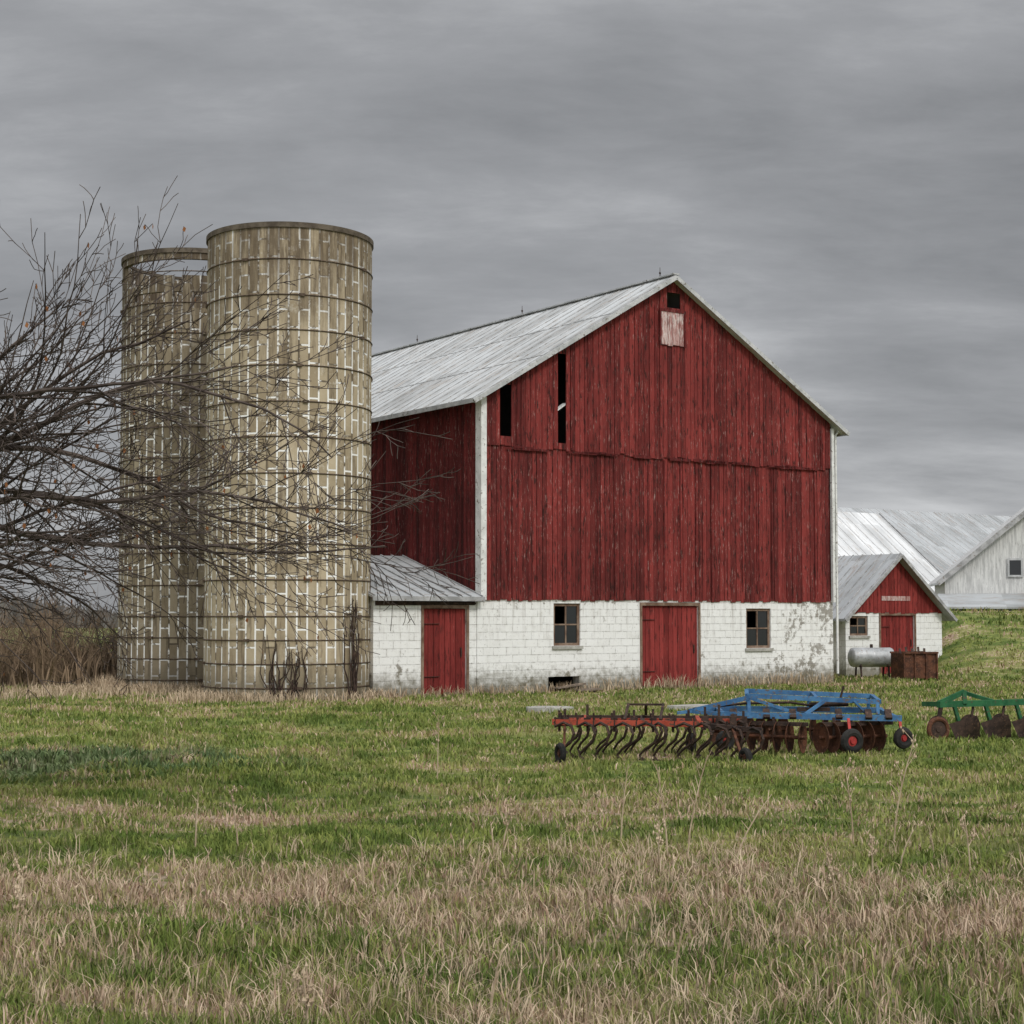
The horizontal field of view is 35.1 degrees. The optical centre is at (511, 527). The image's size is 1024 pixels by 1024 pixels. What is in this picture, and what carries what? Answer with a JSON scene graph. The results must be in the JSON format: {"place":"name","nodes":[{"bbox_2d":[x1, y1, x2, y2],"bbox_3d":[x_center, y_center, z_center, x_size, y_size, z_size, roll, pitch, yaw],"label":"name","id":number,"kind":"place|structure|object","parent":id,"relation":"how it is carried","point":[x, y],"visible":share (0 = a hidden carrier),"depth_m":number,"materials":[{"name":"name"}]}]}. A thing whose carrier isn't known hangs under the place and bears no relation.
{"place":"outdoors","nodes":[
{"label":"outdoors","id":0,"kind":"place"},
{"bbox_2d":[0,641,116,687],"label":"tall dead grass","id":1,"kind":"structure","parent":0,"point":[88,668],"depth_m":46.97,"materials":[{"name":"beige plant"}]},
{"bbox_2d":[0,606,1023,1023],"bbox_3d":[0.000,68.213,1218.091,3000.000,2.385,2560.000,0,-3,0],"label":"ground","id":2,"kind":"structure","parent":0,"point":[980,631],"depth_m":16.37,"materials":[{"name":"green plant"}]},
{"bbox_2d":[0,593,117,627],"bbox_3d":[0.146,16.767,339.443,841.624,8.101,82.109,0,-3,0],"label":"distant treeline","id":3,"kind":"object","parent":2,"relation":"on","point":[33,606],"visible":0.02,"depth_m":311.51,"materials":[{"name":"brown plant"}]},
{"bbox_2d":[0,573,117,686],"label":"brush thicket","id":4,"kind":"object","parent":2,"relation":"on","point":[70,640],"visible":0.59,"depth_m":48.20,"materials":[{"name":"brown plant"}]},
{"bbox_2d":[115,247,207,686],"bbox_3d":[-9.150,-1.465,46.752,4.280,12.380,4.280,0,-3,0],"label":"concrete stave silo","id":5,"kind":"object","parent":2,"relation":"on","point":[156,654],"visible":0.33,"depth_m":44.81,"materials":[{"name":"beige concrete"}]},
{"bbox_2d":[0,175,478,711],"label":"bare tree","id":6,"kind":"object","parent":2,"relation":"on","point":[38,537],"visible":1,"depth_m":16.97,"materials":[{"name":"brown plant"}]},
{"bbox_2d":[201,221,373,700],"bbox_3d":[-5.720,-1.477,41.545,4.280,11.830,4.280,0,-3,0],"label":"concrete stave silo","id":7,"kind":"object","parent":2,"relation":"on","point":[255,260],"visible":0.77,"depth_m":39.77,"materials":[{"name":"beige concrete"}]},
{"bbox_2d":[260,598,358,701],"bbox_3d":[-4.867,2.925,39.539,2.571,2.650,0.435,1,-3,-25],"label":"dead vine","id":8,"kind":"object","parent":2,"relation":"on","point":[354,671],"visible":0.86,"depth_m":39.24,"materials":[{"name":"plant"}]},
{"bbox_2d":[0,670,835,703],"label":"dry weeds","id":9,"kind":"object","parent":2,"relation":"on","point":[103,685],"visible":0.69,"depth_m":42.56,"materials":[{"name":"beige plant"}]},
{"bbox_2d":[12,710,976,1023],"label":"weed stalks","id":10,"kind":"object","parent":2,"relation":"on","point":[308,1000],"visible":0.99,"depth_m":12.20,"materials":[{"name":"beige plant"}]},
{"bbox_2d":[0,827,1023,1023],"bbox_3d":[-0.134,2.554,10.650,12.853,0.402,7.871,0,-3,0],"label":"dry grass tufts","id":11,"kind":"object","parent":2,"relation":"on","point":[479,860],"visible":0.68,"depth_m":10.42,"materials":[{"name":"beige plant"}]},
{"bbox_2d":[526,706,573,713],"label":"concrete slab","id":12,"kind":"structure","parent":2,"relation":"on","point":[533,708],"depth_m":35.09,"materials":[{"name":"white concrete"}]},
{"bbox_2d":[368,272,849,697],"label":"red barn","id":13,"kind":"structure","parent":2,"relation":"on","point":[641,484],"depth_m":46.20,"materials":[{"name":"wood"}]},
{"bbox_2d":[555,606,575,642],"bbox_3d":[1.465,2.672,44.587,0.760,1.010,0.008,2,-4,-34],"label":"window pane","id":14,"kind":"structure","parent":13,"relation":"in","point":[570,610],"depth_m":44.65,"materials":[{"name":"black glass"}]},
{"bbox_2d":[554,603,578,645],"bbox_3d":[1.467,2.672,44.584,0.910,1.160,0.060,2,-4,-34],"label":"window frame","id":15,"kind":"structure","parent":13,"relation":"in","point":[555,604],"depth_m":44.60,"materials":[{"name":"brown wood"}]},
{"bbox_2d":[747,611,766,645],"bbox_3d":[7.330,3.022,48.575,0.840,1.030,0.008,2,-4,-34],"label":"window pane","id":16,"kind":"structure","parent":13,"relation":"in","point":[762,615],"depth_m":48.65,"materials":[{"name":"black glass"}]},
{"bbox_2d":[746,608,769,647],"bbox_3d":[7.332,3.022,48.572,0.990,1.180,0.060,2,-4,-34],"label":"window frame","id":17,"kind":"structure","parent":13,"relation":"in","point":[747,609],"depth_m":48.58,"materials":[{"name":"brown wood"}]},
{"bbox_2d":[552,703,764,763],"bbox_3d":[2.073,2.963,23.272,2.958,0.869,2.308,0,-3,5],"label":"field cultivator","id":18,"kind":"object","parent":2,"relation":"on","point":[687,722],"visible":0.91,"depth_m":22.97,"materials":[{"name":"orange paint"}]},
{"bbox_2d":[667,704,707,709],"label":"concrete slab","id":19,"kind":"structure","parent":2,"relation":"on","point":[679,707],"depth_m":35.85,"materials":[{"name":"white concrete"}]},
{"bbox_2d":[677,686,912,753],"bbox_3d":[4.394,2.972,25.469,3.612,0.998,2.430,0,-3,3],"label":"disc harrow","id":20,"kind":"object","parent":2,"relation":"on","point":[866,731],"visible":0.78,"depth_m":24.91,"materials":[{"name":"blue paint"}]},
{"bbox_2d":[850,618,855,624],"bbox_3d":[12.960,4.157,58.066,4.300,2.200,0.001,2,-4,-34],"label":"interior","id":21,"kind":"object","parent":2,"relation":"on","point":[852,621],"depth_m":57.52,"materials":[{"name":"black"}]},
{"bbox_2d":[848,644,893,679],"bbox_3d":[11.850,4.439,53.437,1.540,1.174,0.650,0,-3,-9],"label":"fuel tank","id":22,"kind":"object","parent":2,"relation":"on","point":[871,656],"visible":0.77,"depth_m":53.19,"materials":[{"name":"metal"}]},
{"bbox_2d":[833,613,941,676],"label":"walls","id":23,"kind":"structure","parent":2,"relation":"on","point":[928,632],"depth_m":56.63,"materials":[{"name":"white brick"}]},
{"bbox_2d":[850,616,866,635],"bbox_3d":[11.992,3.420,56.330,0.900,0.680,0.060,2,-4,-34],"label":"window frame","id":24,"kind":"object","parent":23,"relation":"attached to","point":[857,633],"visible":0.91,"depth_m":56.34,"materials":[{"name":"wood"}]},
{"bbox_2d":[850,618,864,633],"bbox_3d":[11.990,3.421,56.333,0.750,0.530,0.008,2,-4,-34],"label":"window glass","id":25,"kind":"object","parent":24,"relation":"in","point":[861,629],"visible":1,"depth_m":56.40,"materials":[{"name":"grey glass"}]},
{"bbox_2d":[849,636,870,637],"bbox_3d":[12.055,3.802,56.216,1.020,0.085,0.058,2,-4,-34],"label":"window sill","id":26,"kind":"structure","parent":23,"relation":"attached to","point":[859,636],"depth_m":56.19,"materials":[{"name":"concrete"}]},
{"bbox_2d":[833,554,954,620],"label":"roof","id":27,"kind":"structure","parent":23,"relation":"on","point":[946,616],"depth_m":57.48,"materials":[{"name":"grey metal"}]},
{"bbox_2d":[833,553,957,621],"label":"roof ribs","id":28,"kind":"object","parent":27,"relation":"attached to","point":[880,580],"visible":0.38,"depth_m":57.06,"materials":[{"name":"grey metal"}]},
{"bbox_2d":[879,613,916,674],"bbox_3d":[13.645,4.120,57.303,1.870,2.190,0.027,2,-4,-34],"label":"door casing","id":29,"kind":"object","parent":23,"relation":"attached to","point":[880,614],"depth_m":57.16,"materials":[{"name":"wood"}]},
{"bbox_2d":[881,615,911,674],"bbox_3d":[13.573,4.171,57.405,1.730,2.100,0.022,2,-4,-34],"label":"door backing","id":30,"kind":"object","parent":29,"relation":"in","point":[895,615],"depth_m":57.45,"materials":[{"name":"red wood"}]},
{"bbox_2d":[881,616,912,673],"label":"door boards","id":31,"kind":"object","parent":29,"relation":"in","point":[896,633],"depth_m":57.38,"materials":[{"name":"red wood"}]},
{"bbox_2d":[855,562,941,613],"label":"gable boards","id":32,"kind":"object","parent":23,"relation":"attached to","point":[898,580],"visible":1,"depth_m":57.44,"materials":[{"name":"red paint"}]},
{"bbox_2d":[881,596,909,600],"bbox_3d":[13.570,2.513,57.305,1.450,0.160,0.012,2,-4,-34],"label":"faded lettering board","id":33,"kind":"object","parent":32,"relation":"attached to","point":[895,598],"visible":1,"depth_m":57.29,"materials":[{"name":"white wood"}]},
{"bbox_2d":[837,511,940,591],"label":"white roof barn","id":34,"kind":"structure","parent":2,"relation":"on","point":[859,533],"depth_m":77.55,"materials":[{"name":"metal"}]},
{"bbox_2d":[890,647,938,679],"bbox_3d":[13.004,4.415,52.422,1.240,1.102,0.930,1,-3,-14],"label":"rusty stock bin","id":35,"kind":"object","parent":2,"relation":"on","point":[918,663],"visible":0.92,"depth_m":52.06,"materials":[{"name":"orange metal"}]},
{"bbox_2d":[837,507,1011,572],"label":"long metal barn","id":36,"kind":"structure","parent":2,"relation":"on","point":[941,542],"depth_m":93.47,"materials":[{"name":"silver metal"}]},
{"bbox_2d":[922,689,1023,739],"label":"disc harrow","id":37,"kind":"object","parent":2,"relation":"on","point":[998,725],"visible":0.97,"depth_m":27.13,"materials":[{"name":"green paint"}]},
{"bbox_2d":[929,507,1023,610],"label":"white gable barn","id":38,"kind":"structure","parent":2,"relation":"on","point":[988,571],"depth_m":66.07,"materials":[{"name":"white wood"}]},
{"bbox_2d":[1009,560,1020,574],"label":"gable window","id":39,"kind":"structure","parent":38,"relation":"in","point":[1015,565],"depth_m":65.94,"materials":[{"name":"grey glass"}]},
{"bbox_2d":[1007,558,1022,576],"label":"gable window frame","id":40,"kind":"structure","parent":38,"relation":"in","point":[1008,566],"depth_m":65.92,"materials":[{"name":"white wood"}]},
{"bbox_2d":[0,0,1023,612],"label":"sky","id":41,"kind":"structure","parent":0,"point":[841,182],"materials":[{"name":"grey"}]}
]}

